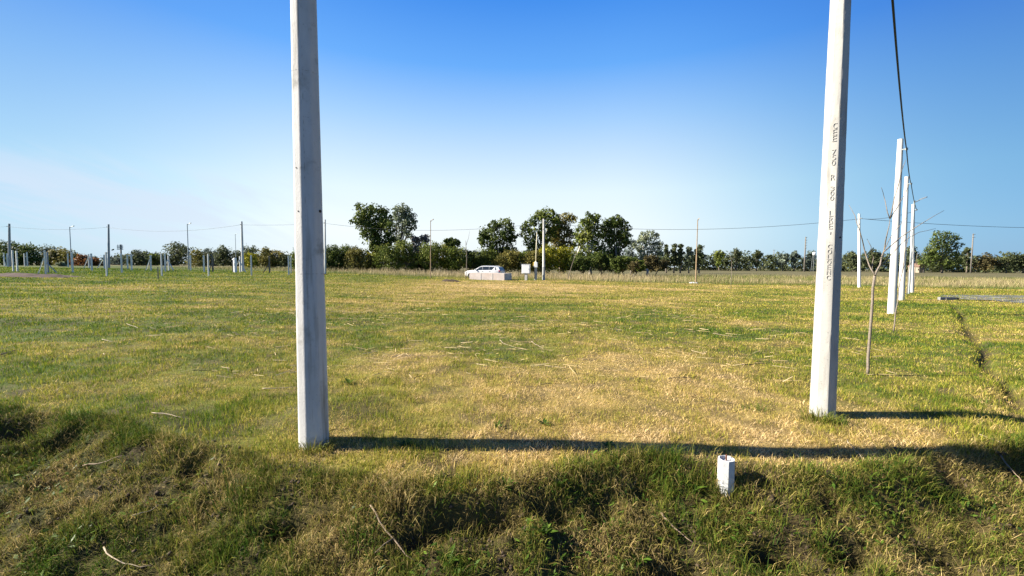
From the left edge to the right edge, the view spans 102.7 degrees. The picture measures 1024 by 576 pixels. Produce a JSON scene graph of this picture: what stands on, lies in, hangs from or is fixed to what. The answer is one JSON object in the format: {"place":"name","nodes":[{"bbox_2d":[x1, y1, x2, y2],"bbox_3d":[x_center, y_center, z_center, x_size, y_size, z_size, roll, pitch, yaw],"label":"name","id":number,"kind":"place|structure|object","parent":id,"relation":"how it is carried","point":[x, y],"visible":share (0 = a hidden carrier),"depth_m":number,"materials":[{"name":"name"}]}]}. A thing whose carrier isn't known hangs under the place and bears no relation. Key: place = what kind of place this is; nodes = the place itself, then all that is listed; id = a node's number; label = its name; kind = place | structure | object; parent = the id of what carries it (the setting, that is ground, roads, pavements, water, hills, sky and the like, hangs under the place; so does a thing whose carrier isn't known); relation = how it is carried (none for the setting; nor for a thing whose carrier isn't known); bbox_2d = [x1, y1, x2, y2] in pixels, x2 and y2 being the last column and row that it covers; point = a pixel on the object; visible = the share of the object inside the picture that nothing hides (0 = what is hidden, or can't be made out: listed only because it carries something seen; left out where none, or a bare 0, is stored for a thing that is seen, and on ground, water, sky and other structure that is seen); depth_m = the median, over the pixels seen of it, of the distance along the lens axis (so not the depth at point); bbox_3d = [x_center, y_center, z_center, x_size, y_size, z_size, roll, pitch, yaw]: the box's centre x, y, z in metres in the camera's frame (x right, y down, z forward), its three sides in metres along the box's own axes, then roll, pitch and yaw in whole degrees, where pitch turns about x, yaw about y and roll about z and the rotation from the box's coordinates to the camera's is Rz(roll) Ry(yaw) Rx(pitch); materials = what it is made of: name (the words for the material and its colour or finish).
{"place":"outdoors","nodes":[
{"label":"outdoors","id":0,"kind":"place"},
{"bbox_2d":[0,263,1023,575],"bbox_3d":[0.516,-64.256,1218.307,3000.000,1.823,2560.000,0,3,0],"label":"ground","id":1,"kind":"structure","parent":0,"point":[452,523],"depth_m":4.41,"materials":[{"name":"plant"}]},
{"bbox_2d":[8,224,10,266],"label":"utility pole","id":2,"kind":"object","parent":1,"relation":"on","point":[9,245],"visible":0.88,"depth_m":65.69,"materials":[{"name":"concrete"}]},
{"bbox_2d":[0,239,22,264],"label":"tree","id":3,"kind":"object","parent":1,"relation":"on","point":[3,248],"visible":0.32,"depth_m":86.98,"materials":[{"name":"green plant"}]},
{"bbox_2d":[1,242,49,265],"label":"tree","id":4,"kind":"object","parent":1,"relation":"on","point":[35,257],"visible":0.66,"depth_m":87.36,"materials":[{"name":"green plant"}]},
{"bbox_2d":[0,273,79,277],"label":"earth mound","id":5,"kind":"object","parent":1,"relation":"on","point":[25,275],"visible":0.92,"depth_m":29.11,"materials":[{"name":"soil"}]},
{"bbox_2d":[40,246,66,264],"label":"tree","id":6,"kind":"object","parent":1,"relation":"on","point":[53,255],"visible":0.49,"depth_m":97.22,"materials":[{"name":"green plant"}]},
{"bbox_2d":[54,248,78,264],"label":"tree","id":7,"kind":"object","parent":1,"relation":"on","point":[63,253],"visible":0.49,"depth_m":97.04,"materials":[{"name":"green plant"}]},
{"bbox_2d":[69,253,87,265],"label":"field bush","id":8,"kind":"object","parent":1,"relation":"on","point":[79,258],"visible":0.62,"depth_m":91.25,"materials":[{"name":"brown plant"}]},
{"bbox_2d":[107,224,109,267],"bbox_3d":[-63.830,-6.460,64.712,0.545,7.175,0.442,1,3,16],"label":"utility pole","id":9,"kind":"object","parent":1,"relation":"on","point":[108,251],"visible":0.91,"depth_m":64.70,"materials":[{"name":"concrete"}]},
{"bbox_2d":[118,249,149,265],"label":"tree","id":10,"kind":"object","parent":1,"relation":"on","point":[138,259],"visible":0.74,"depth_m":108.97,"materials":[{"name":"green plant"}]},
{"bbox_2d":[145,253,167,265],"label":"tree","id":11,"kind":"object","parent":1,"relation":"on","point":[155,258],"visible":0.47,"depth_m":119.31,"materials":[{"name":"green plant"}]},
{"bbox_2d":[158,241,193,265],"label":"tree","id":12,"kind":"object","parent":1,"relation":"on","point":[177,255],"visible":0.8,"depth_m":121.15,"materials":[{"name":"green plant"}]},
{"bbox_2d":[184,247,211,266],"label":"tree","id":13,"kind":"object","parent":1,"relation":"on","point":[197,259],"visible":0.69,"depth_m":97.48,"materials":[{"name":"green plant"}]},
{"bbox_2d":[173,525,250,572],"bbox_3d":[-1.921,1.698,2.669,0.492,0.300,0.379,0,3,0],"label":"grass tuft","id":14,"kind":"object","parent":1,"relation":"on","point":[222,560],"visible":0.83,"depth_m":2.67,"materials":[{"name":"plant"}]},
{"bbox_2d":[213,245,231,265],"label":"tree","id":15,"kind":"object","parent":1,"relation":"on","point":[222,254],"visible":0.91,"depth_m":119.00,"materials":[{"name":"green plant"}]},
{"bbox_2d":[203,460,279,518],"bbox_3d":[-2.067,1.506,3.078,0.546,0.409,0.522,3,4,38],"label":"grass tuft","id":16,"kind":"object","parent":1,"relation":"on","point":[232,489],"visible":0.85,"depth_m":3.08,"materials":[{"name":"plant"}]},
{"bbox_2d":[240,221,243,270],"bbox_3d":[-36.752,-5.496,55.716,0.340,7.083,0.501,0,3,0],"label":"utility pole","id":17,"kind":"object","parent":1,"relation":"on","point":[242,254],"visible":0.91,"depth_m":55.70,"materials":[{"name":"concrete"}]},
{"bbox_2d":[240,243,260,265],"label":"tree","id":18,"kind":"object","parent":1,"relation":"on","point":[252,250],"visible":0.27,"depth_m":123.52,"materials":[{"name":"green plant"}]},
{"bbox_2d":[244,251,258,267],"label":"field bush","id":19,"kind":"object","parent":1,"relation":"on","point":[247,259],"visible":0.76,"depth_m":83.44,"materials":[{"name":"green plant"}]},
{"bbox_2d":[256,246,286,267],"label":"tree","id":20,"kind":"object","parent":1,"relation":"on","point":[275,259],"visible":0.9,"depth_m":87.11,"materials":[{"name":"green plant"}]},
{"bbox_2d":[290,0,328,449],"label":"utility pole","id":21,"kind":"object","parent":1,"relation":"on","point":[312,390],"visible":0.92,"depth_m":3.51,"materials":[{"name":"concrete"}]},
{"bbox_2d":[274,427,345,455],"bbox_3d":[-1.752,1.339,3.580,0.727,0.186,0.448,0,3,0],"label":"grass tuft","id":22,"kind":"object","parent":1,"relation":"on","point":[310,448],"visible":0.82,"depth_m":3.54,"materials":[{"name":"plant"}]},
{"bbox_2d":[324,219,325,273],"bbox_3d":[-23.439,-4.992,51.231,0.324,7.115,0.422,0,3,0],"label":"utility pole","id":23,"kind":"object","parent":1,"relation":"on","point":[324,246],"visible":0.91,"depth_m":51.22,"materials":[{"name":"concrete"}]},
{"bbox_2d":[326,244,347,270],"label":"hedge bush","id":24,"kind":"object","parent":1,"relation":"on","point":[333,260],"visible":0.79,"depth_m":71.19,"materials":[{"name":"green plant"}]},
{"bbox_2d":[317,500,396,574],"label":"grass tuft","id":25,"kind":"object","parent":1,"relation":"on","point":[354,543],"visible":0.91,"depth_m":2.65,"materials":[{"name":"plant"}]},
{"bbox_2d":[343,245,374,270],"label":"hedge bush","id":26,"kind":"object","parent":1,"relation":"on","point":[359,259],"visible":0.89,"depth_m":70.39,"materials":[{"name":"green plant"}]},
{"bbox_2d":[348,202,398,270],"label":"eucalyptus tree","id":27,"kind":"object","parent":1,"relation":"on","point":[381,222],"visible":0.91,"depth_m":74.75,"materials":[{"name":"green plant"}]},
{"bbox_2d":[371,243,403,271],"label":"hedge bush","id":28,"kind":"object","parent":1,"relation":"on","point":[386,254],"visible":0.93,"depth_m":69.40,"materials":[{"name":"green plant"}]},
{"bbox_2d":[370,504,414,560],"bbox_3d":[-0.845,1.604,2.646,0.498,0.173,0.156,3,4,40],"label":"fallen stick","id":29,"kind":"object","parent":1,"relation":"on","point":[388,533],"visible":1,"depth_m":2.68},
{"bbox_2d":[367,474,432,539],"bbox_3d":[-0.765,1.484,2.881,0.504,0.394,0.426,-2,4,-44],"label":"grass tuft","id":30,"kind":"object","parent":1,"relation":"on","point":[390,497],"visible":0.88,"depth_m":2.87,"materials":[{"name":"plant"}]},
{"bbox_2d":[390,202,417,270],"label":"eucalyptus tree","id":31,"kind":"object","parent":1,"relation":"on","point":[403,218],"visible":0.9,"depth_m":82.86,"materials":[{"name":"green plant"}]},
{"bbox_2d":[393,239,419,271],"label":"hedge bush","id":32,"kind":"object","parent":1,"relation":"on","point":[408,261],"visible":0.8,"depth_m":71.36,"materials":[{"name":"green plant"}]},
{"bbox_2d":[410,235,419,271],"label":"bare bush","id":33,"kind":"object","parent":1,"relation":"on","point":[414,240],"visible":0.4,"depth_m":77.11,"materials":[{"name":"green plant"}]},
{"bbox_2d":[414,240,445,272],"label":"hedge bush","id":34,"kind":"object","parent":1,"relation":"on","point":[436,249],"visible":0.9,"depth_m":70.12,"materials":[{"name":"green plant"}]},
{"bbox_2d":[434,242,450,272],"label":"hedge bush","id":35,"kind":"object","parent":1,"relation":"on","point":[445,267],"visible":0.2,"depth_m":72.52,"materials":[{"name":"green plant"}]},
{"bbox_2d":[435,543,456,566],"bbox_3d":[-0.412,1.687,2.565,0.138,0.069,0.141,-1,3,-17],"label":"leafy weed","id":36,"kind":"object","parent":1,"relation":"on","point":[450,551],"visible":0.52,"depth_m":2.58,"materials":[{"name":"green plant"}]},
{"bbox_2d":[443,237,460,271],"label":"palm tree","id":37,"kind":"object","parent":1,"relation":"on","point":[449,242],"visible":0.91,"depth_m":71.27,"materials":[{"name":"green plant"}]},
{"bbox_2d":[441,246,472,271],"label":"hedge bush","id":38,"kind":"object","parent":1,"relation":"on","point":[454,255],"visible":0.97,"depth_m":69.37,"materials":[{"name":"green plant"}]},
{"bbox_2d":[462,247,491,270],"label":"hedge bush","id":39,"kind":"object","parent":1,"relation":"on","point":[477,258],"visible":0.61,"depth_m":71.09,"materials":[{"name":"green plant"}]},
{"bbox_2d":[465,266,504,276],"bbox_3d":[-3.343,-1.959,50.467,4.850,1.619,2.220,2,3,22],"label":"parked car","id":40,"kind":"object","parent":1,"relation":"on","point":[489,269],"visible":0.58,"depth_m":49.52,"materials":[{"name":"white metal"}]},
{"bbox_2d":[474,247,499,265],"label":"hedge bush","id":41,"kind":"object","parent":1,"relation":"on","point":[491,256],"visible":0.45,"depth_m":72.83,"materials":[{"name":"green plant"}]},
{"bbox_2d":[469,273,511,279],"bbox_3d":[-2.423,-1.222,46.641,4.226,0.970,2.371,2,3,20],"label":"concrete box","id":42,"kind":"object","parent":1,"relation":"on","point":[491,276],"visible":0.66,"depth_m":45.56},
{"bbox_2d":[477,217,518,257],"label":"broadleaf tree","id":43,"kind":"object","parent":1,"relation":"on","point":[501,238],"visible":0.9,"depth_m":76.86,"materials":[{"name":"green plant"}]},
{"bbox_2d":[492,249,522,272],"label":"hedge bush","id":44,"kind":"object","parent":1,"relation":"on","point":[508,262],"visible":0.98,"depth_m":70.33,"materials":[{"name":"green plant"}]},
{"bbox_2d":[0,418,1021,575],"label":"earth crumbs","id":45,"kind":"object","parent":1,"relation":"on","point":[420,537],"visible":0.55,"depth_m":3.01,"materials":[{"name":"soil"}]},
{"bbox_2d":[0,249,1022,272],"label":"woods","id":46,"kind":"object","parent":1,"relation":"on","point":[772,261],"visible":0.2,"depth_m":242.44,"materials":[{"name":"green plant"}]},
{"bbox_2d":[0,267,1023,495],"bbox_3d":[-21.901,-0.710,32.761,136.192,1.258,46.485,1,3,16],"label":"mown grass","id":47,"kind":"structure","parent":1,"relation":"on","point":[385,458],"depth_m":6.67,"materials":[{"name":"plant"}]},
{"bbox_2d":[0,410,1023,575],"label":"creeping herbs","id":48,"kind":"object","parent":1,"relation":"on","point":[619,520],"visible":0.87,"depth_m":2.90,"materials":[{"name":"green plant"}]},
{"bbox_2d":[0,408,1023,575],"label":"dead stalks","id":49,"kind":"object","parent":1,"relation":"on","point":[308,530],"visible":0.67,"depth_m":2.90,"materials":[{"name":"beige plant"}]},
{"bbox_2d":[103,286,927,384],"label":"straw litter","id":50,"kind":"object","parent":1,"relation":"on","point":[537,364],"visible":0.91,"depth_m":8.37,"materials":[{"name":"plant"}]},
{"bbox_2d":[512,251,526,272],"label":"hedge bush","id":51,"kind":"object","parent":1,"relation":"on","point":[521,261],"visible":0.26,"depth_m":72.35,"materials":[{"name":"green plant"}]},
{"bbox_2d":[521,250,542,272],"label":"hedge bush","id":52,"kind":"object","parent":1,"relation":"on","point":[530,256],"visible":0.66,"depth_m":69.29,"materials":[{"name":"green plant"}]},
{"bbox_2d":[519,206,562,274],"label":"broadleaf tree","id":53,"kind":"object","parent":1,"relation":"on","point":[540,215],"visible":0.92,"depth_m":77.21,"materials":[{"name":"green plant"}]},
{"bbox_2d":[542,219,544,279],"bbox_3d":[3.542,-4.134,45.787,0.328,7.146,0.478,3,4,40],"label":"utility pole","id":54,"kind":"object","parent":1,"relation":"on","point":[543,266],"visible":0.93,"depth_m":45.76,"materials":[{"name":"concrete"}]},
{"bbox_2d":[548,219,854,229],"bbox_3d":[17.735,-6.399,41.431,29.522,0.991,0.029,1,3,16],"label":"overhead cable","id":55,"kind":"object","parent":54,"relation":"attached to","point":[691,229],"visible":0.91,"depth_m":41.59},
{"bbox_2d":[533,519,556,534],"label":"leafy weed","id":56,"kind":"object","parent":1,"relation":"on","point":[548,530],"visible":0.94,"depth_m":2.74,"materials":[{"name":"green plant"}]},
{"bbox_2d":[537,244,563,273],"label":"hedge bush","id":57,"kind":"object","parent":1,"relation":"on","point":[549,252],"visible":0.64,"depth_m":71.42,"materials":[{"name":"green plant"}]},
{"bbox_2d":[545,212,577,273],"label":"broadleaf tree","id":58,"kind":"object","parent":1,"relation":"on","point":[559,241],"visible":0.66,"depth_m":79.09,"materials":[{"name":"green plant"}]},
{"bbox_2d":[549,244,575,272],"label":"hedge bush","id":59,"kind":"object","parent":1,"relation":"on","point":[566,252],"visible":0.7,"depth_m":73.17,"materials":[{"name":"green plant"}]},
{"bbox_2d":[567,255,592,273],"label":"hedge bush","id":60,"kind":"object","parent":1,"relation":"on","point":[580,263],"visible":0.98,"depth_m":70.45,"materials":[{"name":"green plant"}]},
{"bbox_2d":[572,211,605,274],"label":"broadleaf tree","id":61,"kind":"object","parent":1,"relation":"on","point":[591,222],"visible":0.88,"depth_m":75.16,"materials":[{"name":"green plant"}]},
{"bbox_2d":[588,250,613,273],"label":"hedge bush","id":62,"kind":"object","parent":1,"relation":"on","point":[601,257],"visible":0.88,"depth_m":72.41,"materials":[{"name":"green plant"}]},
{"bbox_2d":[598,214,632,273],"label":"broadleaf tree","id":63,"kind":"object","parent":1,"relation":"on","point":[622,236],"visible":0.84,"depth_m":76.10,"materials":[{"name":"green plant"}]},
{"bbox_2d":[609,255,636,275],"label":"hedge bush","id":64,"kind":"object","parent":1,"relation":"on","point":[618,263],"visible":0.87,"depth_m":69.50,"materials":[{"name":"green plant"}]},
{"bbox_2d":[624,238,637,274],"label":"willow tree","id":65,"kind":"object","parent":1,"relation":"on","point":[630,253],"visible":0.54,"depth_m":91.20,"materials":[{"name":"green plant"}]},
{"bbox_2d":[631,552,652,564],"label":"leafy weed","id":66,"kind":"object","parent":1,"relation":"on","point":[640,560],"visible":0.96,"depth_m":2.69,"materials":[{"name":"green plant"}]},
{"bbox_2d":[632,230,663,274],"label":"willow tree","id":67,"kind":"object","parent":1,"relation":"on","point":[643,239],"visible":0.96,"depth_m":79.07,"materials":[{"name":"green plant"}]},
{"bbox_2d":[641,254,668,274],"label":"hedge bush","id":68,"kind":"object","parent":1,"relation":"on","point":[651,262],"visible":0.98,"depth_m":73.39,"materials":[{"name":"green plant"}]},
{"bbox_2d":[660,244,670,272],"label":"poplar tree","id":69,"kind":"object","parent":1,"relation":"on","point":[666,252],"visible":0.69,"depth_m":119.21,"materials":[{"name":"green plant"}]},
{"bbox_2d":[670,243,678,272],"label":"poplar tree","id":70,"kind":"object","parent":1,"relation":"on","point":[673,260],"visible":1,"depth_m":119.23,"materials":[{"name":"green plant"}]},
{"bbox_2d":[676,244,685,272],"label":"poplar tree","id":71,"kind":"object","parent":1,"relation":"on","point":[680,258],"visible":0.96,"depth_m":119.42,"materials":[{"name":"green plant"}]},
{"bbox_2d":[684,246,693,272],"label":"poplar tree","id":72,"kind":"object","parent":1,"relation":"on","point":[689,261],"visible":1,"depth_m":119.10,"materials":[{"name":"green plant"}]},
{"bbox_2d":[691,244,706,272],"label":"poplar tree","id":73,"kind":"object","parent":1,"relation":"on","point":[701,255],"visible":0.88,"depth_m":118.89,"materials":[{"name":"green plant"}]},
{"bbox_2d":[712,250,725,270],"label":"tree","id":74,"kind":"object","parent":1,"relation":"on","point":[719,256],"visible":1,"depth_m":226.31,"materials":[{"name":"green plant"}]},
{"bbox_2d":[717,454,734,496],"bbox_3d":[1.656,1.540,3.177,0.113,0.500,0.114,0,3,-14],"label":"boundary marker","id":75,"kind":"object","parent":1,"relation":"on","point":[726,466],"visible":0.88,"depth_m":3.13,"materials":[{"name":"paint"}]},
{"bbox_2d":[702,469,755,516],"bbox_3d":[1.657,1.538,3.116,0.508,0.299,0.355,0,3,0],"label":"grass tuft","id":76,"kind":"object","parent":1,"relation":"on","point":[735,486],"visible":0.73,"depth_m":3.11,"materials":[{"name":"plant"}]},
{"bbox_2d":[729,248,741,270],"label":"tree","id":77,"kind":"object","parent":1,"relation":"on","point":[737,253],"visible":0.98,"depth_m":227.34,"materials":[{"name":"green plant"}]},
{"bbox_2d":[752,249,763,270],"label":"tree","id":78,"kind":"object","parent":1,"relation":"on","point":[757,254],"visible":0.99,"depth_m":226.69,"materials":[{"name":"green plant"}]},
{"bbox_2d":[776,251,789,270],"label":"tree","id":79,"kind":"object","parent":1,"relation":"on","point":[782,261],"visible":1,"depth_m":226.42,"materials":[{"name":"green plant"}]},
{"bbox_2d":[790,250,800,270],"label":"tree","id":80,"kind":"object","parent":1,"relation":"on","point":[794,255],"visible":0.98,"depth_m":226.42,"materials":[{"name":"green plant"}]},
{"bbox_2d":[805,250,816,270],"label":"tree","id":81,"kind":"object","parent":1,"relation":"on","point":[810,259],"visible":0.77,"depth_m":227.01,"materials":[{"name":"green plant"}]},
{"bbox_2d":[789,402,852,427],"bbox_3d":[3.299,1.332,4.382,0.686,0.197,0.514,1,3,16],"label":"grass tuft","id":82,"kind":"object","parent":1,"relation":"on","point":[816,417],"visible":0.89,"depth_m":4.36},
{"bbox_2d":[800,516,855,573],"bbox_3d":[2.104,1.747,2.730,0.437,0.392,0.332,-1,3,-26],"label":"grass tuft","id":83,"kind":"object","parent":1,"relation":"on","point":[824,553],"visible":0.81,"depth_m":2.73,"materials":[{"name":"plant"}]},
{"bbox_2d":[809,0,850,418],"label":"utility pole","id":84,"kind":"object","parent":1,"relation":"on","point":[823,385],"visible":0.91,"depth_m":4.38,"materials":[{"name":"concrete"}]},
{"bbox_2d":[891,0,906,149],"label":"overhead cable","id":85,"kind":"object","parent":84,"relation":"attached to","point":[895,34],"visible":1,"depth_m":8.58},
{"bbox_2d":[842,250,861,271],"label":"wood edge tree","id":86,"kind":"object","parent":1,"relation":"on","point":[850,260],"visible":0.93,"depth_m":213.32,"materials":[{"name":"green plant"}]},
{"bbox_2d":[857,214,861,287],"bbox_3d":[32.130,-3.284,37.815,0.602,7.100,0.396,0,3,-15],"label":"utility pole","id":87,"kind":"object","parent":1,"relation":"on","point":[859,265],"visible":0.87,"depth_m":37.80,"materials":[{"name":"concrete"}]},
{"bbox_2d":[861,247,885,271],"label":"wood edge tree","id":88,"kind":"object","parent":1,"relation":"on","point":[877,256],"visible":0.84,"depth_m":213.75,"materials":[{"name":"green plant"}]},
{"bbox_2d":[849,160,942,373],"bbox_3d":[5.813,-0.249,6.213,1.354,3.307,0.245,0,3,0],"label":"bare sapling","id":89,"kind":"object","parent":1,"relation":"on","point":[870,323],"visible":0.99,"depth_m":6.22,"materials":[{"name":"brown plant"}]},
{"bbox_2d":[887,139,907,313],"bbox_3d":[14.821,-2.181,15.710,0.270,6.978,0.432,0,3,0],"label":"utility pole","id":90,"kind":"object","parent":1,"relation":"on","point":[892,288],"visible":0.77,"depth_m":15.74,"materials":[{"name":"concrete"}]},
{"bbox_2d":[893,232,909,330],"bbox_3d":[10.319,-0.143,10.857,0.300,2.755,0.040,0,3,0],"label":"bare sapling","id":91,"kind":"object","parent":1,"relation":"on","point":[898,289],"visible":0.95,"depth_m":10.86,"materials":[{"name":"brown plant"}]},
{"bbox_2d":[898,176,911,299],"bbox_3d":[22.020,-2.600,22.908,0.333,7.199,0.451,0,3,0],"label":"utility pole","id":92,"kind":"object","parent":1,"relation":"on","point":[903,238],"visible":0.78,"depth_m":22.92,"materials":[{"name":"concrete"}]},
{"bbox_2d":[906,246,919,270],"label":"wood edge tree","id":93,"kind":"object","parent":1,"relation":"on","point":[908,256],"visible":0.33,"depth_m":213.49,"materials":[{"name":"green plant"}]},
{"bbox_2d":[910,204,917,292],"bbox_3d":[29.710,-2.766,30.289,0.479,6.827,0.395,0,3,-14],"label":"utility pole","id":94,"kind":"object","parent":1,"relation":"on","point":[912,282],"visible":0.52,"depth_m":30.28,"materials":[{"name":"concrete"}]},
{"bbox_2d":[908,197,926,293],"bbox_3d":[28.465,-2.891,28.776,0.908,7.013,0.200,0,3,0],"label":"lamp post","id":95,"kind":"object","parent":1,"relation":"on","point":[910,269],"visible":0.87,"depth_m":28.75,"materials":[{"name":"metal"}]},
{"bbox_2d":[916,230,964,272],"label":"broadleaf tree","id":96,"kind":"object","parent":1,"relation":"on","point":[934,256],"visible":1,"depth_m":188.54,"materials":[{"name":"green plant"}]},
{"bbox_2d":[961,247,973,272],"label":"wood edge tree","id":97,"kind":"object","parent":1,"relation":"on","point":[966,260],"visible":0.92,"depth_m":214.12,"materials":[{"name":"green plant"}]},
{"bbox_2d":[972,252,1002,272],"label":"wood edge tree","id":98,"kind":"object","parent":1,"relation":"on","point":[988,260],"visible":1,"depth_m":213.48,"materials":[{"name":"green plant"}]},
{"bbox_2d":[993,251,1021,272],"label":"wood edge tree","id":99,"kind":"object","parent":1,"relation":"on","point":[1009,259],"visible":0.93,"depth_m":213.92,"materials":[{"name":"green plant"}]},
{"bbox_2d":[1010,253,1023,272],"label":"wood edge tree","id":100,"kind":"object","parent":1,"relation":"on","point":[1021,264],"visible":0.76,"depth_m":214.01,"materials":[{"name":"green plant"}]},
{"bbox_2d":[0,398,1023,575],"bbox_3d":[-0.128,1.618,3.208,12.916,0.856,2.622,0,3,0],"label":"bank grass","id":101,"kind":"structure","parent":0,"point":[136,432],"depth_m":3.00,"materials":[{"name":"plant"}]},
{"bbox_2d":[0,0,1023,270],"label":"sky","id":102,"kind":"structure","parent":0,"point":[156,118],"materials":[{"name":"blue"}]},
{"bbox_2d":[166,265,1023,289],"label":"tall grass","id":103,"kind":"structure","parent":0,"point":[982,282],"depth_m":54.36,"materials":[{"name":"plant"}]},
{"bbox_2d":[942,295,1023,302],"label":"gravel road","id":104,"kind":"structure","parent":0,"point":[984,297],"depth_m":25.47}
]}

